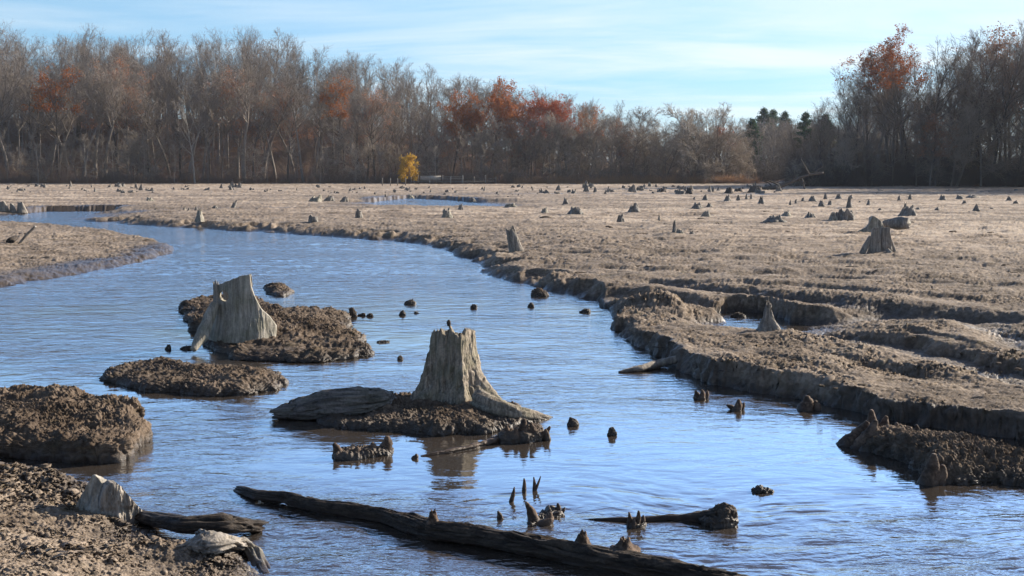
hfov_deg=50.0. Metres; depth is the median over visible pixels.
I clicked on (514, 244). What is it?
tree stump
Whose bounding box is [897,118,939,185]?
bare tree
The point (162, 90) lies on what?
bare tree
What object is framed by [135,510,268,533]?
driftwood log
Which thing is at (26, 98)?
bare tree
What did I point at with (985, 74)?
bare tree
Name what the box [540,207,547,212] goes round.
tree stump
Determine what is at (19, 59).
bare tree
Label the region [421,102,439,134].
bare tree
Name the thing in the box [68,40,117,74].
bare tree
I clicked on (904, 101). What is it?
bare tree
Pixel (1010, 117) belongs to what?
bare tree
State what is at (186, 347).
mud clump
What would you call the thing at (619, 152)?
bare tree
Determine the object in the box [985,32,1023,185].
bare tree
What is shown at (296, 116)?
bare tree
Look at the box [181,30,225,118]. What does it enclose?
bare tree
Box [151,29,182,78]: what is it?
bare tree
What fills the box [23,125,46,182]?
bare sapling
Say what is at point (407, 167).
yellow tree
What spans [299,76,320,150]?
bare tree
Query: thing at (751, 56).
sky
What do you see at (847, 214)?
tree stump
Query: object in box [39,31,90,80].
bare tree
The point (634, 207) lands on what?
tree stump
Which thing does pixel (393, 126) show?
bare tree
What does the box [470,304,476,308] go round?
mud clump
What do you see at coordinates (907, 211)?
tree stump
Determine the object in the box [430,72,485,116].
bare tree
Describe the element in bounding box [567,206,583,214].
tree stump
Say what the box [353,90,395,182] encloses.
bare tree
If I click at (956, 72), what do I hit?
bare tree
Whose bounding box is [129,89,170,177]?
bare tree
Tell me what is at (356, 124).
bare tree
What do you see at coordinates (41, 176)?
bare tree
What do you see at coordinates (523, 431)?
root mass
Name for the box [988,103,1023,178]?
bare tree
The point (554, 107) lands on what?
russet oak
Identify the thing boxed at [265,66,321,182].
bare tree
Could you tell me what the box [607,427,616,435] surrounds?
mud clump
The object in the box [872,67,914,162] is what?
bare tree
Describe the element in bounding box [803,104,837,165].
bare tree
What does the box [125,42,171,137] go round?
bare tree
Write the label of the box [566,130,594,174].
bare tree
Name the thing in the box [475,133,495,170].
bare tree
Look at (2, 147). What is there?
bare tree
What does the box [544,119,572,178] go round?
bare tree
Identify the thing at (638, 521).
root mass
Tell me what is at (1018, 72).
bare tree
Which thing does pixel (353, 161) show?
bare sapling
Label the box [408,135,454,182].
bare tree
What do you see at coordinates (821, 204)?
tree stump
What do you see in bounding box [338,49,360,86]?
bare tree
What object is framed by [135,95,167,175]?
bare tree
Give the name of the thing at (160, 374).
mud island
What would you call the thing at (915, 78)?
bare tree
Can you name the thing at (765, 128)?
bare tree
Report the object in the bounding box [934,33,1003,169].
bare tree
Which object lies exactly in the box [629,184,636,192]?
tree stump
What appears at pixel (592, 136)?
bare tree
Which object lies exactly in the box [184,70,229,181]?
bare tree
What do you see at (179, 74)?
bare tree
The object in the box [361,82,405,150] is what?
bare tree
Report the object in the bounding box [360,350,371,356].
mud clump
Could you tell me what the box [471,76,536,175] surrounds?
russet oak
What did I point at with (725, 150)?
bare tree
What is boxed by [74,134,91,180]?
bare sapling
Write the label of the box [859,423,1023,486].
mud island
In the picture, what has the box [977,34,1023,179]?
bare tree
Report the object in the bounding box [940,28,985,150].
bare tree
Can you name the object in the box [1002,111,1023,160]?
bare tree
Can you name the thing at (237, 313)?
tree stump
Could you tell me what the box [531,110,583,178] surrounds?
bare tree
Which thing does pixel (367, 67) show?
bare tree
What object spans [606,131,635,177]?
bare tree
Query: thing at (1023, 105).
bare tree
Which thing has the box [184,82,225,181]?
bare tree
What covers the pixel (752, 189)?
tree stump
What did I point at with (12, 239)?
driftwood chunk
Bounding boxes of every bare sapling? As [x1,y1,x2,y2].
[0,128,12,182]
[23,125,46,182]
[59,142,72,182]
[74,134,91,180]
[102,140,118,172]
[236,147,246,179]
[260,147,273,182]
[288,136,305,169]
[313,146,327,182]
[349,146,358,182]
[373,139,385,182]
[410,144,425,182]
[429,145,439,182]
[474,144,489,182]
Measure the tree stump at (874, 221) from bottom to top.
0.720 m
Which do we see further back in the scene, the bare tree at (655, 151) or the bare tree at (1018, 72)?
the bare tree at (655, 151)
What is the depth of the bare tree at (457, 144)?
259.92 m
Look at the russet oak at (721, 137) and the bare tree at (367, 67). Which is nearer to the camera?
the russet oak at (721, 137)
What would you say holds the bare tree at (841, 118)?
on the mud flat
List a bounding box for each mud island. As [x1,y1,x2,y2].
[0,383,152,463]
[99,356,288,396]
[178,294,374,362]
[263,282,294,296]
[316,392,540,435]
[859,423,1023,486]
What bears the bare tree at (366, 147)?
on the mud flat
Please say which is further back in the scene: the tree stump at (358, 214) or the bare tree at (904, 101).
the bare tree at (904, 101)
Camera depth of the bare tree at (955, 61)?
185.23 m
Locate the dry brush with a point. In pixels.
(664, 180)
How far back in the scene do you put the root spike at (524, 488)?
10.36 m
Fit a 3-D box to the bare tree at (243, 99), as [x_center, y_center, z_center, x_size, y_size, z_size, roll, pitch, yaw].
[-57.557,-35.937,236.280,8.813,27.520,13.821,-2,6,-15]
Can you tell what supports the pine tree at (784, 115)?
on the mud flat
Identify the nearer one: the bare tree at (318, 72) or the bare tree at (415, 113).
the bare tree at (415, 113)
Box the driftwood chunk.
[6,235,17,242]
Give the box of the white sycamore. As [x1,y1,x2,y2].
[170,90,210,182]
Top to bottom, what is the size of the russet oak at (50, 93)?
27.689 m
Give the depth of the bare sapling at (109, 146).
240.65 m
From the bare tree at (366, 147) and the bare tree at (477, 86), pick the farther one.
the bare tree at (477, 86)
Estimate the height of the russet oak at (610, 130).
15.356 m
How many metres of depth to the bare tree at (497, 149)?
251.67 m
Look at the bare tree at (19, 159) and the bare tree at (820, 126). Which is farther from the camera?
the bare tree at (19, 159)
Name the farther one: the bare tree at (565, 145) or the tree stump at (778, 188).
the bare tree at (565, 145)
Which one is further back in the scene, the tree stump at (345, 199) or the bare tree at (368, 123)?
the bare tree at (368, 123)
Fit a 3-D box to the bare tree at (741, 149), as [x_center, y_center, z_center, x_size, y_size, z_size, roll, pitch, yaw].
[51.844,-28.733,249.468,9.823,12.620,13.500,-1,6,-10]
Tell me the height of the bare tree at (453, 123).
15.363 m
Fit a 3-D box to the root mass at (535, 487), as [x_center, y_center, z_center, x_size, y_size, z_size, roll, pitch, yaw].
[0.233,1.861,10.376,0.082,0.175,0.038,0,6,0]
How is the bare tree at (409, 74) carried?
on the mud flat
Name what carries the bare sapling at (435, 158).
on the mud flat
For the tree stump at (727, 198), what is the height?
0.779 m
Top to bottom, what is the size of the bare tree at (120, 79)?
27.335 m
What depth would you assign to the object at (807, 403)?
13.84 m
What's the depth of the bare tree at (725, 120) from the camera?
244.28 m
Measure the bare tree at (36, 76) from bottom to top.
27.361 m
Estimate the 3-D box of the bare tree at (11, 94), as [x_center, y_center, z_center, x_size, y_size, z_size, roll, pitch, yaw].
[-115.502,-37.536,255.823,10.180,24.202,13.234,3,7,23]
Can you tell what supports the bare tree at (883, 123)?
on the mud flat
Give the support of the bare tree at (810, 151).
on the mud flat
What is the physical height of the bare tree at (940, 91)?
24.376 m
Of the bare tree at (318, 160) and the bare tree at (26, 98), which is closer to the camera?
the bare tree at (318, 160)
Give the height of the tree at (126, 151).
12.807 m
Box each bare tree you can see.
[0,31,22,76]
[0,50,16,135]
[0,61,35,125]
[0,72,10,113]
[0,76,52,172]
[0,78,36,171]
[0,82,12,173]
[3,66,41,145]
[5,147,34,177]
[8,40,29,78]
[11,73,49,144]
[15,65,76,169]
[16,141,66,182]
[20,34,54,84]
[30,89,69,171]
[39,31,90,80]
[44,42,114,140]
[46,90,79,176]
[48,54,71,130]
[50,78,91,175]
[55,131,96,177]
[62,23,101,66]
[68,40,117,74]
[71,75,121,181]
[72,60,91,142]
[73,63,113,177]
[76,133,119,182]
[78,65,133,177]
[85,47,134,138]
[88,62,134,180]
[92,47,123,97]
[93,76,150,176]
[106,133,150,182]
[110,40,141,113]
[117,100,154,180]
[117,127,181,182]
[120,70,165,173]
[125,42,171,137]
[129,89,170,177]
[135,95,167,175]
[149,65,173,133]
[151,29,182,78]
[151,55,178,134]
[152,36,208,115]
[155,50,202,141]
[158,42,195,115]
[160,98,203,177]
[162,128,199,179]
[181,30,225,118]
[183,71,206,137]
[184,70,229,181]
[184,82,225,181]
[185,75,227,177]
[186,61,237,168]
[187,58,209,141]
[191,41,219,93]
[203,72,242,171]
[204,123,238,176]
[208,51,240,141]
[216,67,265,173]
[225,56,263,182]
[235,26,273,86]
[236,56,277,148]
[237,35,254,74]
[239,144,267,182]
[242,87,278,181]
[242,91,277,181]
[243,51,302,141]
[255,94,294,174]
[257,59,316,178]
[261,27,292,119]
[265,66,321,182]
[274,60,298,131]
[274,86,310,181]
[277,47,311,117]
[279,145,300,176]
[297,74,337,176]
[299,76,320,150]
[300,75,333,179]
[305,83,353,161]
[306,52,323,112]
[307,57,346,96]
[310,145,341,182]
[317,58,347,131]
[317,122,390,182]
[319,77,353,175]
[330,80,363,136]
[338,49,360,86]
[339,101,370,182]
[342,85,391,179]
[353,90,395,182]
[354,54,379,121]
[360,83,380,133]
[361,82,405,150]
[370,140,406,176]
[374,57,394,101]
[374,95,405,171]
[377,96,407,171]
[386,87,408,147]
[390,116,414,156]
[391,63,420,117]
[402,105,438,170]
[406,120,437,182]
[408,100,423,142]
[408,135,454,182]
[418,63,451,133]
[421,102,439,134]
[424,120,450,174]
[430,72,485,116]
[430,79,465,116]
[431,106,450,149]
[440,107,468,159]
[449,119,466,173]
[451,124,472,159]
[458,125,501,182]
[466,76,487,120]
[468,110,481,169]
[468,113,519,176]
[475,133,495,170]
[490,134,508,180]
[509,116,544,182]
[514,135,534,176]
[527,84,550,145]
[527,121,560,175]
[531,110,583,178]
[539,119,588,176]
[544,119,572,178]
[555,123,576,175]
[563,106,618,176]
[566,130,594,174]
[577,118,613,177]
[590,113,625,175]
[606,100,626,136]
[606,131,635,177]
[611,106,657,173]
[613,139,624,172]
[615,112,655,172]
[620,107,674,176]
[627,129,670,178]
[646,124,694,178]
[652,128,676,171]
[657,106,737,179]
[660,131,684,172]
[661,103,727,183]
[662,124,704,175]
[693,101,759,179]
[707,131,744,177]
[713,137,734,172]
[721,135,755,178]
[730,126,761,158]
[751,125,785,165]
[763,119,780,149]
[780,126,802,161]
[783,158,805,186]
[790,134,821,184]
[800,122,820,151]
[802,159,834,185]
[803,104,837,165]
[806,97,834,158]
[810,107,843,167]
[816,128,863,185]
[820,80,874,167]
[820,99,857,170]
[827,66,864,160]
[830,69,875,172]
[833,72,893,185]
[844,55,884,162]
[851,49,899,175]
[857,137,888,186]
[864,43,916,167]
[864,54,924,165]
[865,65,905,167]
[868,111,915,185]
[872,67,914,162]
[874,46,915,171]
[892,35,980,185]
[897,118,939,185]
[900,49,941,159]
[904,51,984,159]
[904,91,975,185]
[908,65,963,167]
[912,102,991,185]
[913,30,989,170]
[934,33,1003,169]
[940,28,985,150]
[943,35,1023,166]
[947,46,1011,184]
[948,37,1021,161]
[954,83,1017,186]
[970,40,1023,173]
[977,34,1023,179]
[982,36,1023,163]
[983,48,1022,160]
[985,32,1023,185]
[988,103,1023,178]
[1001,39,1023,110]
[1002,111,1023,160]
[1008,19,1023,111]
[1009,92,1023,168]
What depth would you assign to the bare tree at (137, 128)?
249.85 m
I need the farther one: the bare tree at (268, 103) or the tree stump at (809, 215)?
the bare tree at (268, 103)
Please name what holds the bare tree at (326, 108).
on the mud flat
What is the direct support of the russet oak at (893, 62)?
on the mud flat
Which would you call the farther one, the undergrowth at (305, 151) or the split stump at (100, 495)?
the undergrowth at (305, 151)
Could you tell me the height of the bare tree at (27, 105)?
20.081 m
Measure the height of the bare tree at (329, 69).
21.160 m
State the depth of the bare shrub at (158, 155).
241.33 m
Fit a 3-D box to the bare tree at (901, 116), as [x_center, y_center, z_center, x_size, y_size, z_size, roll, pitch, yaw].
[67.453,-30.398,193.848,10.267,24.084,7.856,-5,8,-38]
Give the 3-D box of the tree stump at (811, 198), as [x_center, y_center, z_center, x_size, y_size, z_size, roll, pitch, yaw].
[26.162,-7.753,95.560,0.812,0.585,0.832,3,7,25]
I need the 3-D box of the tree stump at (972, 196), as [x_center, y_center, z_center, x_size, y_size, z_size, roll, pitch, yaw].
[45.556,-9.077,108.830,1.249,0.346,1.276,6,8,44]
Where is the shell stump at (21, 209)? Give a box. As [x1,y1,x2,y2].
[0,201,27,213]
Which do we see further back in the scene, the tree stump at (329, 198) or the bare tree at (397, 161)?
the bare tree at (397, 161)
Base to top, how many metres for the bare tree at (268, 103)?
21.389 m
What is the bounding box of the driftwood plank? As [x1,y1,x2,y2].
[18,225,36,243]
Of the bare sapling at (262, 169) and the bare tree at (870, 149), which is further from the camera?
the bare sapling at (262, 169)
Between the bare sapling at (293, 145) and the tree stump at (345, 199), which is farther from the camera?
the bare sapling at (293, 145)
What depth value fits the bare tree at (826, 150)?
195.82 m
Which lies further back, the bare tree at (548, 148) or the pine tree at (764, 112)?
the pine tree at (764, 112)
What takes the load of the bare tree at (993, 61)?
on the mud flat
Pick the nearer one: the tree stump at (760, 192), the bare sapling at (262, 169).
the tree stump at (760, 192)
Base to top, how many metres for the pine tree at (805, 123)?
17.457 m
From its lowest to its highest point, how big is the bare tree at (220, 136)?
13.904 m
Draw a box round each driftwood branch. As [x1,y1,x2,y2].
[421,435,499,456]
[585,509,718,522]
[618,355,677,372]
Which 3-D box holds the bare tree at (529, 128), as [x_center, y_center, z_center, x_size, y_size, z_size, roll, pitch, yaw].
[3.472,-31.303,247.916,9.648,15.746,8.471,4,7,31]
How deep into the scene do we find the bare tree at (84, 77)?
281.66 m
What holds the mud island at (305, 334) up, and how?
in the river water
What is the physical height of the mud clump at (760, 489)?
0.338 m
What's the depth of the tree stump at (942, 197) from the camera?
100.75 m
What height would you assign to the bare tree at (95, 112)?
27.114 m
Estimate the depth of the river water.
12.13 m
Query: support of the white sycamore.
on the mud flat
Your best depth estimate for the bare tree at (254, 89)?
247.53 m
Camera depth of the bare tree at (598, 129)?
248.33 m
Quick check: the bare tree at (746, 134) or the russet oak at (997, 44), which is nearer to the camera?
the russet oak at (997, 44)
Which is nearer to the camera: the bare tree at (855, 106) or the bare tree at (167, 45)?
the bare tree at (855, 106)
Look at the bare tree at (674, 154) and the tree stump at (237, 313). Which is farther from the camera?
the bare tree at (674, 154)
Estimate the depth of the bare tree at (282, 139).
254.40 m
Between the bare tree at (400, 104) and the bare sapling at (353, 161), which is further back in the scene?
the bare tree at (400, 104)
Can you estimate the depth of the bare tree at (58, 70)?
301.99 m
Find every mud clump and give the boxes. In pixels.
[164,344,170,349]
[180,345,190,349]
[349,307,357,316]
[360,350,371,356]
[377,340,389,342]
[404,299,415,304]
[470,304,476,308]
[531,287,548,296]
[567,417,578,426]
[579,308,590,312]
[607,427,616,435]
[699,502,738,527]
[730,312,745,317]
[751,485,773,493]
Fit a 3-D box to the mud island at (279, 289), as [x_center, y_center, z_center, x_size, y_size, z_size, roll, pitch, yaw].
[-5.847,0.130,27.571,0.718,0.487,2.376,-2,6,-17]
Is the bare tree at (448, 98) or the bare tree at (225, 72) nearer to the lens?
the bare tree at (225, 72)
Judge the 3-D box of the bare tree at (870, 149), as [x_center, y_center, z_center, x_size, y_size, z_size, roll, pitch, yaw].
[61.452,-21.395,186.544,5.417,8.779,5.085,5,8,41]
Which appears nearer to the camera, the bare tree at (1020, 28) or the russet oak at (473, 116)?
the bare tree at (1020, 28)
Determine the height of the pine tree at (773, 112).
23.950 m
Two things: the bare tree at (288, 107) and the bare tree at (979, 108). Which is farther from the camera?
the bare tree at (288, 107)
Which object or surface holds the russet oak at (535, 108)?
on the mud flat
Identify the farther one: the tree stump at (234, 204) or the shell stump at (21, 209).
the tree stump at (234, 204)
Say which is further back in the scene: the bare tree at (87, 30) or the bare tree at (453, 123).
the bare tree at (87, 30)
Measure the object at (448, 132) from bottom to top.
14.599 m
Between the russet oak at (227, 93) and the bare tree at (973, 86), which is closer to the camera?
the bare tree at (973, 86)
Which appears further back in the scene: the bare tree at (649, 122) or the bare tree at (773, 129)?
the bare tree at (773, 129)
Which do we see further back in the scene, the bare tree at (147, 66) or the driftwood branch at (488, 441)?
the bare tree at (147, 66)
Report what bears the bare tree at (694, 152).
on the mud flat
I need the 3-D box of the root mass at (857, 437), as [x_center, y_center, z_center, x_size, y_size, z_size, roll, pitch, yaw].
[4.051,1.622,12.226,0.941,0.446,0.739,0,6,0]
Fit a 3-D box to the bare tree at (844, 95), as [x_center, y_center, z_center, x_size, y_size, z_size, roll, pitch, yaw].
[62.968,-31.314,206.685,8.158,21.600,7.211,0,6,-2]
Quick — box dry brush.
[509,171,763,183]
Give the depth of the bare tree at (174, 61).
319.14 m
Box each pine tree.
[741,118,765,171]
[755,107,772,154]
[766,109,779,133]
[777,110,793,130]
[790,110,817,147]
[814,115,836,145]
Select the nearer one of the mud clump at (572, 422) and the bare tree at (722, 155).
the mud clump at (572, 422)
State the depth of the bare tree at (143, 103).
243.68 m
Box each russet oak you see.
[19,60,83,179]
[64,55,170,168]
[203,65,277,178]
[262,83,317,160]
[312,76,360,177]
[337,84,400,174]
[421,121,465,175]
[436,87,484,180]
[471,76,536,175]
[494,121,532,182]
[510,88,563,173]
[530,90,590,168]
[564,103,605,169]
[593,117,640,174]
[703,124,741,165]
[835,23,944,182]
[942,21,1023,163]
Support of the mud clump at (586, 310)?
on the mud flat
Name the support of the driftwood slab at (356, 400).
on the mud island at (403, 412)
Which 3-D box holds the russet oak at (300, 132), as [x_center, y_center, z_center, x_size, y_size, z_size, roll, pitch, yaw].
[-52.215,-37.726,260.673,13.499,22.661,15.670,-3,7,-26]
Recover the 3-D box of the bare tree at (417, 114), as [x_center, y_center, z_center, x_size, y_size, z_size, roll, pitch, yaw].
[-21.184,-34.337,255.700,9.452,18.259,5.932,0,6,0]
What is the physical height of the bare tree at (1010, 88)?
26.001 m
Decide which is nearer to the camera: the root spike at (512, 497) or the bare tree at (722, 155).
the root spike at (512, 497)
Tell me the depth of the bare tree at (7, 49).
320.78 m
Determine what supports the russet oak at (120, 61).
on the mud flat
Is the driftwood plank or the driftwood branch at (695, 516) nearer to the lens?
the driftwood branch at (695, 516)
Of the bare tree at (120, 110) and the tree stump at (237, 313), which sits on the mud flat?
the bare tree at (120, 110)
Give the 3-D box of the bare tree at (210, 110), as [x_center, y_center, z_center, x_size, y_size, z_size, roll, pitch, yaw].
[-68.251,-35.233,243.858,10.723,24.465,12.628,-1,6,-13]
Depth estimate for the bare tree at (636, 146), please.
243.93 m
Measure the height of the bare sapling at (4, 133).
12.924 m
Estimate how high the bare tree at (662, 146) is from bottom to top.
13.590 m
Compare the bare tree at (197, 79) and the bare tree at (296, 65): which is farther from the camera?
the bare tree at (296, 65)
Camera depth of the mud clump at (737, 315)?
22.64 m
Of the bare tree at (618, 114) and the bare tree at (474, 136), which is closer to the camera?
the bare tree at (474, 136)
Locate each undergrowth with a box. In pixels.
[0,99,752,183]
[728,123,1023,186]
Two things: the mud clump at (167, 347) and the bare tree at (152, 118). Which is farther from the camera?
the bare tree at (152, 118)
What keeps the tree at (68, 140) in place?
on the mud flat
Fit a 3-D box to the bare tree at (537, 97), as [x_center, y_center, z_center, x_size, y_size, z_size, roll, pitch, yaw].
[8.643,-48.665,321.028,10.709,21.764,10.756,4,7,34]
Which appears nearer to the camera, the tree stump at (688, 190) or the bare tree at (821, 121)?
the tree stump at (688, 190)
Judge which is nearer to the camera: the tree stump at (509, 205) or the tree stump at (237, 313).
the tree stump at (237, 313)
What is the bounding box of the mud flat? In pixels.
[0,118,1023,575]
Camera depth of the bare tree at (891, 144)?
186.53 m
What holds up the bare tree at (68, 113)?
on the mud flat
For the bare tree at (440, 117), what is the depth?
282.40 m
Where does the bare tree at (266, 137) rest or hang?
on the mud flat
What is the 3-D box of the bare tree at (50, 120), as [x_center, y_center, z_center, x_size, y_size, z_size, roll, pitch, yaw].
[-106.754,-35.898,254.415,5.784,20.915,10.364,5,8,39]
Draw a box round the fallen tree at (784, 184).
[756,159,823,189]
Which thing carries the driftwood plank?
on the mud flat
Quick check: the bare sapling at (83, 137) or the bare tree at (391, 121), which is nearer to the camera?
the bare sapling at (83, 137)
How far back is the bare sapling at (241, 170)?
240.52 m
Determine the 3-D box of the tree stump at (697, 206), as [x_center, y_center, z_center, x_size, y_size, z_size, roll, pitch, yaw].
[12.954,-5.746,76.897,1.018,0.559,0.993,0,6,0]
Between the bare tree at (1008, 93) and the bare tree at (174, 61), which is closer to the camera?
the bare tree at (1008, 93)
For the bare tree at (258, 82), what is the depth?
283.54 m
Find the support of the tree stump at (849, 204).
on the mud flat
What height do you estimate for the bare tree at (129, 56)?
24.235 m
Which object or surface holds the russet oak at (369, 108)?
on the mud flat
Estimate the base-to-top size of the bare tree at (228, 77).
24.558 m
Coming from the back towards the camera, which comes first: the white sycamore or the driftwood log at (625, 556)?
the white sycamore
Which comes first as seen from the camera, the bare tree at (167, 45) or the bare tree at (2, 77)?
the bare tree at (2, 77)
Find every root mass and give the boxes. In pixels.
[332,436,393,460]
[498,418,550,443]
[525,502,564,525]
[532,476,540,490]
[627,510,646,528]
[693,389,708,399]
[726,399,744,411]
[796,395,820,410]
[836,409,919,449]
[917,453,947,485]
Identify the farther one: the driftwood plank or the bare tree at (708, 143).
the bare tree at (708, 143)
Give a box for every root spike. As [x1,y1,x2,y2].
[411,454,418,459]
[497,511,503,519]
[509,487,514,501]
[522,478,526,490]
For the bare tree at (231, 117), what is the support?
on the mud flat
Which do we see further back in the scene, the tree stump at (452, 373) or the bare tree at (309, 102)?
the bare tree at (309, 102)
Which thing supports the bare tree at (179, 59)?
on the mud flat
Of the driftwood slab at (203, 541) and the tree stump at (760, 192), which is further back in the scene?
the tree stump at (760, 192)
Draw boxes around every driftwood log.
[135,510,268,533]
[233,486,748,575]
[882,217,911,229]
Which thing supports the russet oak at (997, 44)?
on the mud flat
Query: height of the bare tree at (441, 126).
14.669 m
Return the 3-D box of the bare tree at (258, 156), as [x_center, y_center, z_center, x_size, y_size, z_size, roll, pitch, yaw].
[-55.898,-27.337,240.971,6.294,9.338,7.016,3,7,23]
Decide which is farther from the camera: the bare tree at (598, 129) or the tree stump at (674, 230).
the bare tree at (598, 129)
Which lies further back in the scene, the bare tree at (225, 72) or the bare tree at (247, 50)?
the bare tree at (247, 50)
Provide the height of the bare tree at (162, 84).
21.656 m
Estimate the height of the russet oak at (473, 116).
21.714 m
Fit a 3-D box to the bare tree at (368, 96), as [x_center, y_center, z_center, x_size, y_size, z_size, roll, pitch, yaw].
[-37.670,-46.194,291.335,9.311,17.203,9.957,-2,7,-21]
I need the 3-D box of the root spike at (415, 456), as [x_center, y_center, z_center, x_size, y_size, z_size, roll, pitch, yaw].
[-1.020,1.775,11.537,0.081,0.072,0.080,0,6,0]
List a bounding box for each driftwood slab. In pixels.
[175,529,251,553]
[269,386,395,420]
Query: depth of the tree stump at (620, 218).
57.47 m
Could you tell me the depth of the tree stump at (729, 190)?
134.30 m
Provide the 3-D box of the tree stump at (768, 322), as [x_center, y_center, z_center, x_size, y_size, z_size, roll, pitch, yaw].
[4.375,0.477,18.865,0.406,0.647,0.417,-3,7,-27]
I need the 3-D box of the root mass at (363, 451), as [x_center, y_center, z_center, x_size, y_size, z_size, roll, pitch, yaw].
[-1.562,1.826,11.675,0.698,0.469,0.368,-2,6,-20]
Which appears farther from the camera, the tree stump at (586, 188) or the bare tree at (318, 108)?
the bare tree at (318, 108)
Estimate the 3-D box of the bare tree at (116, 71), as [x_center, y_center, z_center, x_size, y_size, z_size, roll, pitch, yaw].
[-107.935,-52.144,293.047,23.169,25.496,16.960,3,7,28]
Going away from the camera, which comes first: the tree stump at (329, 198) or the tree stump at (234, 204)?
the tree stump at (234, 204)
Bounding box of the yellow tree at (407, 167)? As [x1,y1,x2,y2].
[397,152,419,183]
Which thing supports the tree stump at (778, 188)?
on the mud flat
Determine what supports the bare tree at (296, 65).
on the mud flat
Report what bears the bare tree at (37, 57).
on the mud flat
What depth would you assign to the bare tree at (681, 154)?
243.87 m
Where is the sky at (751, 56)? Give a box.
[0,0,1023,170]
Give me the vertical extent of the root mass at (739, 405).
0.199 m
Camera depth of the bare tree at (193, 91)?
295.98 m
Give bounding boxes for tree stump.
[190,274,276,351]
[195,208,204,221]
[231,200,236,207]
[308,215,317,222]
[309,195,321,201]
[324,195,334,200]
[340,196,347,201]
[355,209,362,217]
[410,320,552,419]
[442,208,452,217]
[503,203,516,207]
[506,225,523,252]
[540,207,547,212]
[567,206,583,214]
[583,184,588,191]
[616,213,624,221]
[628,203,639,211]
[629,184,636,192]
[672,219,676,232]
[675,190,684,193]
[685,187,692,193]
[691,202,703,208]
[700,210,710,216]
[724,187,732,193]
[724,194,731,200]
[747,185,761,192]
[755,190,764,193]
[756,297,780,331]
[757,196,764,203]
[763,215,786,222]
[775,183,781,190]
[781,210,790,215]
[804,212,815,217]
[809,196,817,201]
[818,200,824,206]
[829,212,837,219]
[835,208,854,220]
[846,195,852,207]
[857,216,883,231]
[897,205,916,215]
[938,194,946,200]
[966,195,979,197]
[972,204,979,211]
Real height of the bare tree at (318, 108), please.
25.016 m
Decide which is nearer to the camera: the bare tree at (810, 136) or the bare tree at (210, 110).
the bare tree at (810, 136)
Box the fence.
[408,175,495,183]
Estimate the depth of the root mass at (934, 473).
10.56 m
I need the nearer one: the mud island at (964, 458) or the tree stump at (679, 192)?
the mud island at (964, 458)
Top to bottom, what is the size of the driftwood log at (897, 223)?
0.587 m
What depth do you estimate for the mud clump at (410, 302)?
24.82 m
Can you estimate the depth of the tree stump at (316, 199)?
97.82 m
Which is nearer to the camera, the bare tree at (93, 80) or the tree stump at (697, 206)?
the tree stump at (697, 206)
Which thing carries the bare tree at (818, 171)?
on the mud flat
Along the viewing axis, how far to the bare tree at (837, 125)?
210.04 m
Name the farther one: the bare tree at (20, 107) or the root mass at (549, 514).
the bare tree at (20, 107)
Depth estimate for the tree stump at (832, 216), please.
58.01 m
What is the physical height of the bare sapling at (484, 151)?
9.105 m
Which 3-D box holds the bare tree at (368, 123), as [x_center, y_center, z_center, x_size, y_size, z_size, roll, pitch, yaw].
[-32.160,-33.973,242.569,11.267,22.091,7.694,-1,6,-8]
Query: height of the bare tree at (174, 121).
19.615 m
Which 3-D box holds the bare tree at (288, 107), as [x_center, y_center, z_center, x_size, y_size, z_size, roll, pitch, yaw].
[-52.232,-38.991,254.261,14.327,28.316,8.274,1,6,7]
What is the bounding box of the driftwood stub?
[242,537,270,573]
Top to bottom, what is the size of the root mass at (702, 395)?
0.170 m
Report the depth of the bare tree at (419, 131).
245.65 m
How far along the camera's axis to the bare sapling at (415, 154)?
239.12 m
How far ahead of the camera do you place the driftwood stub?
8.50 m
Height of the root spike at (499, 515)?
0.093 m
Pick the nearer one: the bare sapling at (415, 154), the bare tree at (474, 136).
the bare sapling at (415, 154)
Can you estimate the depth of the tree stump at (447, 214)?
62.54 m
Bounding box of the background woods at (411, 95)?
[0,20,1023,173]
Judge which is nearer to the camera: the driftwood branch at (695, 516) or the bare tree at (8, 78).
the driftwood branch at (695, 516)
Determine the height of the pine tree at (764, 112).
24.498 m
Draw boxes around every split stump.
[75,474,141,524]
[859,227,895,253]
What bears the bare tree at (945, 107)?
on the mud flat
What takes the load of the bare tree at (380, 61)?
on the mud flat
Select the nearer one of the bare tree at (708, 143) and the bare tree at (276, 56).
the bare tree at (708, 143)
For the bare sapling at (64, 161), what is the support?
on the mud flat
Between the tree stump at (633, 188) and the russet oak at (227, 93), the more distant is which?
the russet oak at (227, 93)
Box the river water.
[0,199,1023,575]
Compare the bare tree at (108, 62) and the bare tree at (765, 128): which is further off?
the bare tree at (765, 128)
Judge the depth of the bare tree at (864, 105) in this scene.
213.90 m
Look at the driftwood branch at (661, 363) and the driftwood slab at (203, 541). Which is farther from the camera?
the driftwood branch at (661, 363)
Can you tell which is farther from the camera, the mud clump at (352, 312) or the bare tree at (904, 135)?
the bare tree at (904, 135)
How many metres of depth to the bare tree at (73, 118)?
253.61 m
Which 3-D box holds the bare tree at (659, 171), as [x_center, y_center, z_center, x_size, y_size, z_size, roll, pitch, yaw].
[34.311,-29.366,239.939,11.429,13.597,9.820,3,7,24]
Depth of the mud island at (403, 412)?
12.94 m
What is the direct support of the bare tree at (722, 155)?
on the mud flat
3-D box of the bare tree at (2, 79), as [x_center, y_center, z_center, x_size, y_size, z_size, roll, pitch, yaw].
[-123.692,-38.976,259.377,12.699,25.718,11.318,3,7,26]
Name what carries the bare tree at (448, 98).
on the mud flat
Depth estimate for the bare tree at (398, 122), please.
256.13 m

